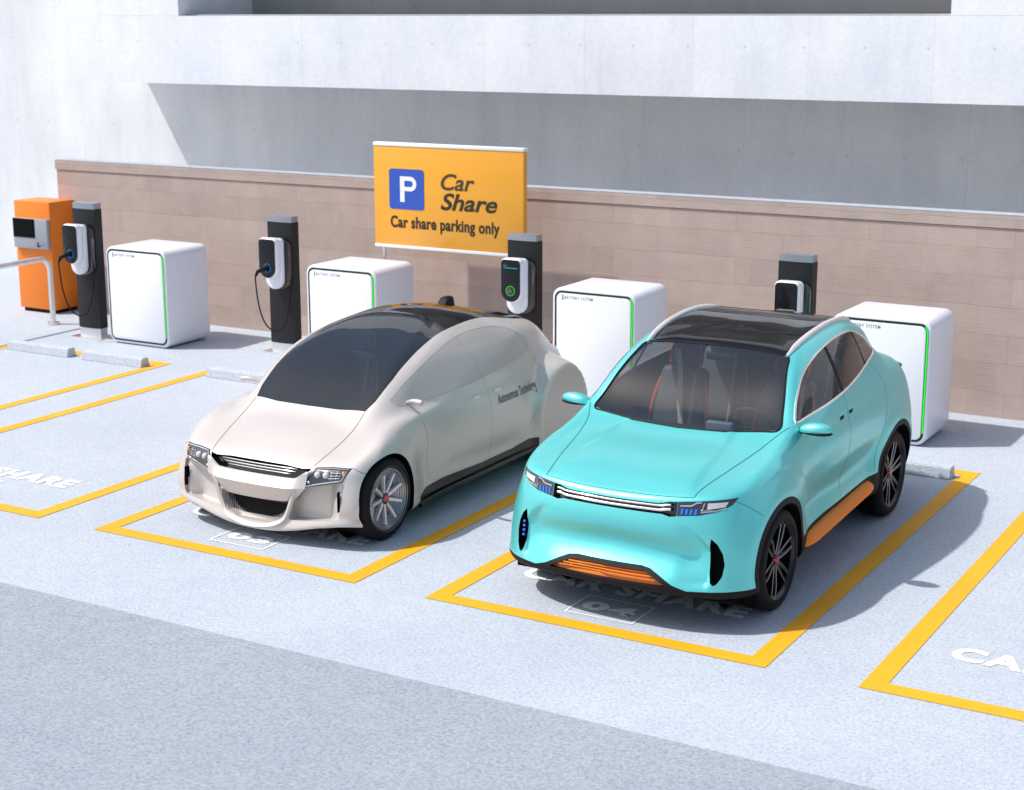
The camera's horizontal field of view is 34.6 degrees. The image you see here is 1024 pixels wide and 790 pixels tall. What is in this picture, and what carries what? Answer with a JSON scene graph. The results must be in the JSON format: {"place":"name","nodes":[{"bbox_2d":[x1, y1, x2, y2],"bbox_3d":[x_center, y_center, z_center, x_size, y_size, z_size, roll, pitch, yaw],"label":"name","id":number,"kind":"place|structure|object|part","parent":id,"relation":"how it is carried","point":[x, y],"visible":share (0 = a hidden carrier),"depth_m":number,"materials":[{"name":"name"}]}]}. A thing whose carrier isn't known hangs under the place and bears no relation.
{"place":"outdoors","nodes":[
{"label":"outdoors","id":0,"kind":"place"},
{"bbox_2d":[0,582,877,789],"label":"road","id":1,"kind":"structure","parent":0,"point":[94,697],"depth_m":9.27,"materials":[{"name":"grey asphalt"}]},
{"bbox_2d":[0,251,1023,789],"bbox_3d":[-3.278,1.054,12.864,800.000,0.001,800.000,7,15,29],"label":"ground","id":2,"kind":"structure","parent":0,"point":[806,703],"depth_m":11.39,"materials":[{"name":"grey concrete"}]},
{"bbox_2d":[0,257,59,324],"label":"handrail","id":3,"kind":"object","parent":2,"relation":"on","point":[48,264],"visible":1,"depth_m":21.18,"materials":[{"name":"white metal"}]},
{"bbox_2d":[0,467,80,487],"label":"bay lettering","id":4,"kind":"object","parent":2,"relation":"on","point":[49,482],"visible":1,"depth_m":14.27},
{"bbox_2d":[7,339,75,356],"bbox_3d":[-5.611,-0.560,19.578,1.000,0.100,0.150,7,15,29],"label":"wheel stop","id":5,"kind":"object","parent":2,"relation":"on","point":[41,348],"visible":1,"depth_m":19.50,"materials":[{"name":"concrete"}]},
{"bbox_2d":[12,197,77,313],"bbox_3d":[-6.306,-1.884,22.204,0.650,1.500,0.516,7,15,29],"label":"ticket machine","id":6,"kind":"object","parent":2,"relation":"on","point":[39,223],"visible":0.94,"depth_m":22.02,"materials":[{"name":"orange metal"}]},
{"bbox_2d":[58,201,111,340],"bbox_3d":[-5.321,-1.510,20.194,0.515,1.679,0.579,7,15,29],"label":"charging post","id":7,"kind":"object","parent":2,"relation":"on","point":[83,248],"visible":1,"depth_m":20.15,"materials":[{"name":"black painted metal"},{"name":"white plastic"},{"name":"black plastic"}]},
{"bbox_2d":[0,345,171,408],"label":"bay outline","id":8,"kind":"object","parent":2,"relation":"on","point":[155,365],"visible":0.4,"depth_m":17.93,"materials":[{"name":"yellow paint"}]},
{"bbox_2d":[0,370,206,517],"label":"bay outline","id":9,"kind":"object","parent":2,"relation":"on","point":[72,502],"visible":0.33,"depth_m":14.41,"materials":[{"name":"yellow paint"}]},
{"bbox_2d":[81,349,149,367],"bbox_3d":[-4.590,-0.427,19.001,0.930,0.100,0.150,7,15,29],"label":"wheel stop","id":10,"kind":"object","parent":2,"relation":"on","point":[115,358],"visible":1,"depth_m":18.93,"materials":[{"name":"concrete"}]},
{"bbox_2d":[106,239,209,347],"bbox_3d":[-4.335,-1.251,20.147,0.955,1.192,0.770,7,15,29],"label":"battery cabinet","id":11,"kind":"object","parent":2,"relation":"on","point":[158,293],"visible":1,"depth_m":19.85,"materials":[{"name":"white metal"}]},
{"bbox_2d":[206,366,265,383],"bbox_3d":[-2.952,-0.214,18.073,0.960,0.100,0.150,7,15,29],"label":"wheel stop","id":12,"kind":"object","parent":2,"relation":"on","point":[224,373],"visible":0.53,"depth_m":18.09,"materials":[{"name":"concrete"}]},
{"bbox_2d":[255,214,301,353],"bbox_3d":[-2.788,-1.272,19.261,0.515,1.630,0.579,7,15,29],"label":"charging post","id":13,"kind":"object","parent":2,"relation":"on","point":[279,267],"visible":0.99,"depth_m":19.22,"materials":[{"name":"black painted metal"},{"name":"white plastic"},{"name":"black plastic"}]},
{"bbox_2d":[193,507,370,549],"bbox_3d":[-1.944,1.067,12.784,1.720,0.001,0.690,7,15,29],"label":"bay lettering","id":14,"kind":"object","parent":2,"relation":"on","point":[324,532],"visible":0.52,"depth_m":12.68},
{"bbox_2d":[95,491,517,582],"bbox_3d":[-0.923,0.692,14.388,2.500,0.001,5.075,7,15,29],"label":"bay outline","id":15,"kind":"object","parent":2,"relation":"on","point":[114,527],"visible":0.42,"depth_m":12.51,"materials":[{"name":"yellow paint"}]},
{"bbox_2d":[307,256,413,333],"bbox_3d":[-1.715,-0.910,18.664,0.955,1.192,0.770,7,15,29],"label":"battery cabinet","id":16,"kind":"object","parent":2,"relation":"on","point":[339,289],"visible":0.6,"depth_m":18.33,"materials":[{"name":"white metal"}]},
{"bbox_2d":[178,295,586,539],"bbox_3d":[-0.953,-0.003,14.196,1.888,1.502,4.187,7,15,29],"label":"parked car","id":17,"kind":"object","parent":2,"relation":"on","point":[377,423],"visible":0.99,"depth_m":13.14,"materials":[{"name":"paint"}]},
{"bbox_3d":[-0.375,-0.295,13.687,0.238,0.395,2.096,7,15,29],"label":"side window","id":18,"kind":"part","parent":17,"relation":"part of","materials":[{"name":"grey glass"}]},
{"bbox_2d":[373,141,527,259],"bbox_3d":[-0.705,-1.560,18.547,1.974,2.508,0.097,7,15,29],"label":"parking sign","id":19,"kind":"object","parent":2,"relation":"on","point":[469,199],"visible":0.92,"depth_m":18.34,"materials":[{"name":"yellow painted panel"},{"name":"white painted metal"}]},
{"bbox_2d":[501,232,541,330],"bbox_3d":[0.067,-0.916,17.714,0.515,1.630,0.457,7,15,29],"label":"charging post","id":20,"kind":"object","parent":2,"relation":"on","point":[521,277],"visible":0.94,"depth_m":17.54,"materials":[{"name":"black painted metal"},{"name":"white plastic"},{"name":"black plastic"}]},
{"bbox_2d":[553,278,666,398],"bbox_3d":[1.018,-0.554,17.117,0.955,1.192,0.770,7,15,29],"label":"battery cabinet","id":21,"kind":"object","parent":2,"relation":"on","point":[602,327],"visible":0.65,"depth_m":16.78,"materials":[{"name":"white metal"}]},
{"bbox_2d":[524,569,752,623],"bbox_3d":[0.731,1.415,11.270,1.720,0.001,0.690,7,15,29],"label":"bay lettering","id":22,"kind":"object","parent":2,"relation":"on","point":[688,602],"visible":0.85,"depth_m":11.25},
{"bbox_2d":[425,469,979,666],"bbox_3d":[1.752,1.040,12.874,2.500,0.001,5.075,7,15,29],"label":"bay outline","id":23,"kind":"object","parent":2,"relation":"on","point":[773,648],"visible":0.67,"depth_m":11.24,"materials":[{"name":"yellow paint"}]},
{"bbox_2d":[510,304,911,610],"bbox_3d":[1.657,0.299,12.472,2.106,1.713,4.206,7,15,29],"label":"parked car","id":24,"kind":"object","parent":2,"relation":"on","point":[724,457],"visible":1,"depth_m":11.42,"materials":[{"name":"teal paint"}]},
{"bbox_3d":[1.106,-0.365,12.884,0.211,0.421,1.937,7,15,29],"label":"side window","id":25,"kind":"part","parent":24,"relation":"part of","materials":[{"name":"silver glass"}]},
{"bbox_3d":[2.408,-0.195,12.147,0.211,0.421,1.937,7,15,29],"label":"side window","id":26,"kind":"part","parent":24,"relation":"part of","materials":[{"name":"grey glass"}]},
{"bbox_3d":[2.393,-0.563,13.573,1.100,0.243,0.307,7,15,29],"label":"rear window","id":27,"kind":"part","parent":24,"relation":"part of","materials":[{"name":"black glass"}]},
{"bbox_2d":[774,252,817,313],"bbox_3d":[2.735,-0.569,16.204,0.515,1.630,0.457,7,15,29],"label":"charging post","id":28,"kind":"object","parent":2,"relation":"on","point":[796,286],"visible":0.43,"depth_m":16.02,"materials":[{"name":"black metal"}]},
{"bbox_2d":[835,302,954,444],"bbox_3d":[3.610,-0.217,15.650,0.955,1.192,0.770,7,15,29],"label":"battery cabinet","id":29,"kind":"object","parent":2,"relation":"on","point":[916,342],"visible":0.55,"depth_m":15.22,"materials":[{"name":"white metal"}]},
{"bbox_2d":[905,459,954,478],"bbox_3d":[3.404,0.613,14.476,0.960,0.100,0.150,7,15,29],"label":"wheel stop","id":30,"kind":"object","parent":2,"relation":"on","point":[930,469],"visible":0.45,"depth_m":14.29,"materials":[{"name":"concrete"}]},
{"bbox_2d":[858,511,1023,720],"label":"bay outline","id":31,"kind":"object","parent":2,"relation":"on","point":[886,670],"visible":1,"depth_m":10.59,"materials":[{"name":"yellow paint"}]},
{"bbox_2d":[952,649,1023,672],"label":"bay lettering","id":32,"kind":"object","parent":2,"relation":"on","point":[1010,662],"visible":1,"depth_m":10.23},
{"bbox_2d":[0,0,1023,252],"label":"concrete building","id":33,"kind":"structure","parent":0,"point":[900,102],"depth_m":21.23,"materials":[{"name":"white concrete"}]},
{"bbox_2d":[55,158,1023,420],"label":"stone wall","id":34,"kind":"structure","parent":0,"point":[963,266],"depth_m":17.91,"materials":[{"name":"beige stone"}]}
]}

